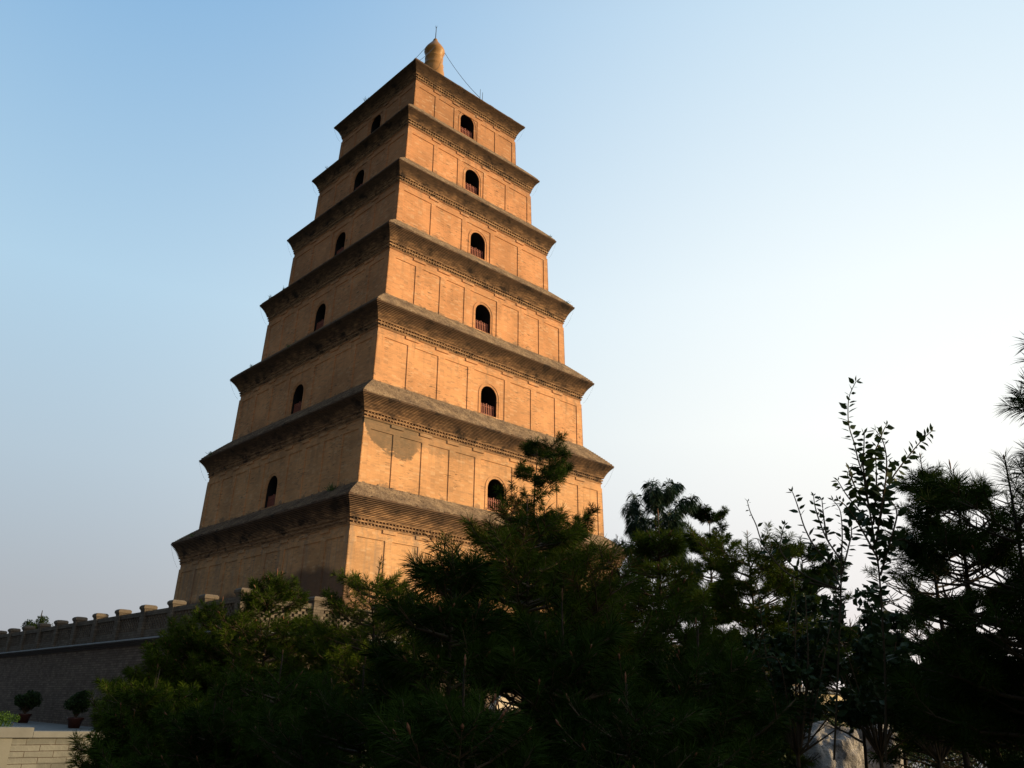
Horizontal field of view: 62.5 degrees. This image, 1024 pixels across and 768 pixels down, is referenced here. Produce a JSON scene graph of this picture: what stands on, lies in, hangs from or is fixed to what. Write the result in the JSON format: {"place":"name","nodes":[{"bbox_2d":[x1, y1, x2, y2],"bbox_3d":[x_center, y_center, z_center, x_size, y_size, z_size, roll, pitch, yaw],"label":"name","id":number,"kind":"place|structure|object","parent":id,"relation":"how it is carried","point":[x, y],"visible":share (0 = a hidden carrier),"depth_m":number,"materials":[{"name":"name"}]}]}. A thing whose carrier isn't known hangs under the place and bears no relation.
{"place":"outdoors","nodes":[
{"label":"outdoors","id":0,"kind":"place"},
{"bbox_2d":[0,0,1023,689],"label":"sky","id":1,"kind":"structure","parent":0,"point":[751,209],"materials":[{"name":"blue"}]},
{"bbox_2d":[706,719,805,767],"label":"bush","id":2,"kind":"object","parent":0,"point":[783,758],"visible":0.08,"depth_m":9.62,"materials":[{"name":"green plant"}]},
{"bbox_2d":[787,614,926,767],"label":"tree","id":3,"kind":"object","parent":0,"point":[850,634],"visible":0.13,"depth_m":10.70,"materials":[{"name":"green plant"}]},
{"bbox_2d":[783,753,982,767],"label":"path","id":4,"kind":"structure","parent":0,"point":[931,767],"depth_m":34.46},
{"bbox_2d":[840,722,975,767],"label":"bush","id":5,"kind":"object","parent":4,"relation":"on","point":[929,757],"visible":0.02,"depth_m":21.38,"materials":[{"name":"green plant"}]},
{"bbox_2d":[833,719,943,767],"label":"bush","id":6,"kind":"object","parent":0,"point":[928,758],"visible":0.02,"depth_m":19.89,"materials":[{"name":"green plant"}]},
{"bbox_2d":[888,746,956,767],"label":"bush","id":7,"kind":"object","parent":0,"point":[899,760],"visible":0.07,"depth_m":11.80,"materials":[{"name":"green plant"}]},
{"bbox_2d":[867,654,999,767],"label":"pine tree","id":8,"kind":"object","parent":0,"point":[898,739],"visible":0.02,"depth_m":11.65,"materials":[{"name":"green plant"}]},
{"bbox_2d":[907,748,1020,767],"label":"bush","id":9,"kind":"object","parent":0,"point":[923,755],"visible":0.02,"depth_m":19.02,"materials":[{"name":"green plant"}]},
{"bbox_2d":[925,658,1022,767],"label":"bush","id":10,"kind":"object","parent":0,"point":[1002,755],"visible":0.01,"depth_m":10.58,"materials":[{"name":"green plant"}]},
{"label":"ground","id":11,"kind":"structure","parent":0,"visible":0},
{"bbox_2d":[0,710,20,726],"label":"bush","id":12,"kind":"object","parent":11,"relation":"on","point":[5,717],"visible":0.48,"depth_m":16.54,"materials":[{"name":"green plant"}]},
{"bbox_2d":[2,721,96,730],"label":"terrace","id":13,"kind":"structure","parent":11,"relation":"on","point":[40,726],"depth_m":43.63,"materials":[{"name":"grey stone"}]},
{"bbox_2d":[14,689,42,722],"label":"potted shrub","id":14,"kind":"object","parent":13,"relation":"on","point":[27,701],"visible":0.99,"depth_m":48.81,"materials":[{"name":"green plant"}]},
{"bbox_2d":[63,690,90,727],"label":"potted shrub","id":15,"kind":"object","parent":13,"relation":"on","point":[77,703],"visible":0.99,"depth_m":42.58,"materials":[{"name":"green plant"}]},
{"bbox_2d":[82,701,164,767],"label":"pine tree","id":16,"kind":"object","parent":11,"relation":"on","point":[111,715],"visible":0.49,"depth_m":7.75,"materials":[{"name":"green plant"}]},
{"bbox_2d":[65,662,215,767],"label":"pine tree","id":17,"kind":"object","parent":11,"relation":"on","point":[143,697],"visible":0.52,"depth_m":8.06,"materials":[{"name":"green plant"}]},
{"bbox_2d":[108,622,234,712],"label":"pine tree","id":18,"kind":"object","parent":11,"relation":"on","point":[164,642],"visible":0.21,"depth_m":10.84,"materials":[{"name":"green plant"}]},
{"bbox_2d":[0,727,365,767],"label":"stone wall","id":19,"kind":"structure","parent":11,"relation":"on","point":[25,747],"depth_m":15.51,"materials":[{"name":"beige stone"}]},
{"bbox_2d":[86,684,284,767],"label":"pine tree","id":20,"kind":"object","parent":11,"relation":"on","point":[188,731],"visible":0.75,"depth_m":6.76,"materials":[{"name":"green plant"}]},
{"bbox_2d":[123,597,291,749],"bbox_3d":[-4.185,4.454,11.537,2.246,3.094,2.479,-5,-22,17],"label":"pine tree","id":21,"kind":"object","parent":11,"relation":"on","point":[177,633],"visible":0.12,"depth_m":11.43,"materials":[{"name":"green plant"}]},
{"bbox_2d":[149,647,364,767],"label":"pine tree","id":22,"kind":"object","parent":11,"relation":"on","point":[293,687],"visible":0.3,"depth_m":7.32,"materials":[{"name":"green plant"}]},
{"bbox_2d":[181,568,341,713],"bbox_3d":[-3.346,4.185,11.285,2.419,3.454,2.380,20,-28,-39],"label":"pine tree","id":23,"kind":"object","parent":11,"relation":"on","point":[257,605],"visible":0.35,"depth_m":11.12,"materials":[{"name":"green plant"}]},
{"bbox_2d":[249,612,375,762],"bbox_3d":[-2.448,4.216,10.453,1.825,2.843,1.739,20,-28,-39],"label":"pine tree","id":24,"kind":"object","parent":11,"relation":"on","point":[304,629],"visible":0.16,"depth_m":10.40,"materials":[{"name":"green plant"}]},
{"bbox_2d":[236,656,445,767],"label":"pine tree","id":25,"kind":"object","parent":11,"relation":"on","point":[309,734],"visible":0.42,"depth_m":5.62,"materials":[{"name":"green plant"}]},
{"bbox_2d":[306,555,426,766],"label":"pine tree","id":26,"kind":"object","parent":11,"relation":"on","point":[358,584],"visible":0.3,"depth_m":9.76,"materials":[{"name":"green plant"}]},
{"bbox_2d":[0,631,802,726],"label":"brick platform","id":27,"kind":"structure","parent":11,"relation":"on","point":[56,677],"depth_m":50.36,"materials":[{"name":"brick"}]},
{"bbox_2d":[21,610,52,628],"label":"distant tree","id":28,"kind":"object","parent":27,"relation":"on","point":[42,619],"visible":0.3,"depth_m":84.54,"materials":[{"name":"green plant"}]},
{"bbox_2d":[0,588,251,652],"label":"balustrade","id":29,"kind":"object","parent":27,"relation":"on","point":[146,621],"visible":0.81,"depth_m":47.51,"materials":[{"name":"stone"}]},
{"bbox_2d":[171,27,629,619],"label":"pagoda","id":30,"kind":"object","parent":27,"relation":"on","point":[407,381],"visible":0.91,"depth_m":66.41,"materials":[{"name":"brick"}]},
{"bbox_2d":[251,596,780,668],"bbox_3d":[5.557,15.892,51.394,46.586,1.715,0.690,20,-28,-39],"label":"balustrade","id":31,"kind":"object","parent":27,"relation":"on","point":[322,612],"visible":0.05,"depth_m":38.69,"materials":[{"name":"stone"}]},
{"bbox_2d":[325,531,549,767],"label":"pine tree","id":32,"kind":"object","parent":11,"relation":"on","point":[457,587],"visible":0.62,"depth_m":4.87,"materials":[{"name":"green plant"}]},
{"bbox_2d":[337,648,590,767],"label":"pine tree","id":33,"kind":"object","parent":11,"relation":"on","point":[471,725],"visible":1,"depth_m":3.84,"materials":[{"name":"green plant"}]},
{"bbox_2d":[489,696,517,711],"bbox_3d":[-0.266,11.365,27.769,1.600,2.115,0.600,20,-28,-39],"label":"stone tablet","id":34,"kind":"object","parent":11,"relation":"on","point":[501,705],"visible":0.05,"depth_m":27.85,"materials":[{"name":"beige stone"}]},
{"bbox_2d":[361,492,696,767],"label":"pine tree","id":35,"kind":"object","parent":11,"relation":"on","point":[500,542],"visible":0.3,"depth_m":5.93,"materials":[{"name":"green plant"}]},
{"bbox_2d":[491,431,605,619],"bbox_3d":[0.798,5.184,20.435,3.048,8.391,3.234,20,-28,-39],"label":"pine tree","id":36,"kind":"object","parent":11,"relation":"on","point":[555,472],"visible":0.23,"depth_m":20.77,"materials":[{"name":"green plant"}]},
{"bbox_2d":[453,588,678,767],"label":"pine tree","id":37,"kind":"object","parent":11,"relation":"on","point":[589,644],"visible":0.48,"depth_m":4.91,"materials":[{"name":"green plant"}]},
{"bbox_2d":[534,581,674,702],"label":"pine tree","id":38,"kind":"object","parent":11,"relation":"on","point":[629,614],"visible":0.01,"depth_m":8.76,"materials":[{"name":"green plant"}]},
{"bbox_2d":[488,670,754,767],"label":"pine tree","id":39,"kind":"object","parent":11,"relation":"on","point":[607,721],"visible":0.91,"depth_m":4.29,"materials":[{"name":"green plant"}]},
{"bbox_2d":[610,478,705,627],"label":"pine tree","id":40,"kind":"object","parent":11,"relation":"on","point":[654,499],"visible":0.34,"depth_m":20.53,"materials":[{"name":"green plant"}]},
{"bbox_2d":[602,510,759,760],"bbox_3d":[1.426,2.908,7.832,2.026,3.589,1.973,20,-28,-39],"label":"pine tree","id":41,"kind":"object","parent":11,"relation":"on","point":[648,548],"visible":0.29,"depth_m":8.14,"materials":[{"name":"green plant"}]},
{"bbox_2d":[590,614,808,767],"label":"pine tree","id":42,"kind":"object","parent":11,"relation":"on","point":[724,673],"visible":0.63,"depth_m":5.31,"materials":[{"name":"green plant"}]},
{"bbox_2d":[677,502,743,649],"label":"pine tree","id":43,"kind":"object","parent":11,"relation":"on","point":[704,514],"visible":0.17,"depth_m":23.14,"materials":[{"name":"green plant"}]},
{"bbox_2d":[682,521,827,767],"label":"pine tree","id":44,"kind":"object","parent":11,"relation":"on","point":[744,616],"visible":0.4,"depth_m":10.55,"materials":[{"name":"green plant"}]},
{"bbox_2d":[752,563,844,747],"bbox_3d":[2.778,2.565,8.191,1.211,1.789,0.565,20,-28,-39],"label":"leafy shrub","id":45,"kind":"object","parent":11,"relation":"on","point":[802,720],"visible":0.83,"depth_m":8.12,"materials":[{"name":"green plant"}]},
{"bbox_2d":[742,608,859,767],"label":"leafy shrub","id":46,"kind":"object","parent":11,"relation":"on","point":[780,638],"visible":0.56,"depth_m":8.27,"materials":[{"name":"green plant"}]},
{"bbox_2d":[746,486,859,759],"bbox_3d":[2.475,1.931,7.031,0.958,2.186,0.586,-7,-23,20],"label":"sapling","id":47,"kind":"object","parent":11,"relation":"on","point":[819,582],"visible":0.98,"depth_m":7.10,"materials":[{"name":"green plant"}]},
{"bbox_2d":[757,534,860,720],"bbox_3d":[7.135,6.458,19.829,2.696,5.887,2.648,20,-28,-39],"label":"tree","id":48,"kind":"object","parent":11,"relation":"on","point":[819,571],"visible":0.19,"depth_m":20.00,"materials":[{"name":"green plant"}]},
{"bbox_2d":[777,710,854,757],"bbox_3d":[6.968,8.262,19.205,2.384,2.034,2.197,20,-28,-39],"label":"bush","id":49,"kind":"object","parent":11,"relation":"on","point":[832,721],"visible":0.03,"depth_m":19.18,"materials":[{"name":"green plant"}]},
{"bbox_2d":[791,686,846,725],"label":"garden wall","id":50,"kind":"structure","parent":11,"relation":"on","point":[833,694],"depth_m":63.74,"materials":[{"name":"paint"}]},
{"bbox_2d":[795,721,864,767],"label":"garden rock","id":51,"kind":"object","parent":11,"relation":"on","point":[849,753],"visible":0.56,"depth_m":16.83,"materials":[{"name":"stone"}]},
{"bbox_2d":[794,584,923,767],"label":"leafy shrub","id":52,"kind":"object","parent":11,"relation":"on","point":[865,716],"visible":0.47,"depth_m":8.35,"materials":[{"name":"green plant"}]},
{"bbox_2d":[856,724,903,767],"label":"garden rock","id":53,"kind":"object","parent":11,"relation":"on","point":[868,746],"visible":0.09,"depth_m":17.92,"materials":[{"name":"stone"}]},
{"bbox_2d":[833,591,928,767],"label":"pine tree","id":54,"kind":"object","parent":11,"relation":"on","point":[905,762],"visible":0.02,"depth_m":13.19,"materials":[{"name":"green plant"}]},
{"bbox_2d":[831,377,933,759],"bbox_3d":[2.901,1.266,6.362,0.844,2.891,0.699,-7,-23,21],"label":"sapling","id":55,"kind":"object","parent":11,"relation":"on","point":[874,494],"visible":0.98,"depth_m":6.46,"materials":[{"name":"green plant"}]},
{"bbox_2d":[848,632,984,767],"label":"leafy shrub","id":56,"kind":"object","parent":11,"relation":"on","point":[939,754],"visible":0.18,"depth_m":7.57,"materials":[{"name":"green plant"}]},
{"bbox_2d":[860,453,996,767],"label":"pine tree","id":57,"kind":"object","parent":11,"relation":"on","point":[901,489],"visible":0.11,"depth_m":9.47,"materials":[{"name":"green plant"}]},
{"bbox_2d":[863,460,1023,767],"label":"pine tree","id":58,"kind":"object","parent":11,"relation":"on","point":[1015,677],"visible":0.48,"depth_m":6.38,"materials":[{"name":"green plant"}]},
{"bbox_2d":[881,446,1023,767],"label":"pine tree","id":59,"kind":"object","parent":11,"relation":"on","point":[965,726],"visible":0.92,"depth_m":5.80,"materials":[{"name":"green plant"}]},
{"bbox_2d":[887,551,1023,767],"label":"pine tree","id":60,"kind":"object","parent":11,"relation":"on","point":[913,744],"visible":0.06,"depth_m":10.26,"materials":[{"name":"green plant"}]},
{"bbox_2d":[993,332,1023,556],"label":"pine tree","id":61,"kind":"object","parent":11,"relation":"on","point":[1019,405],"visible":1,"depth_m":5.86,"materials":[{"name":"green plant"}]}
]}

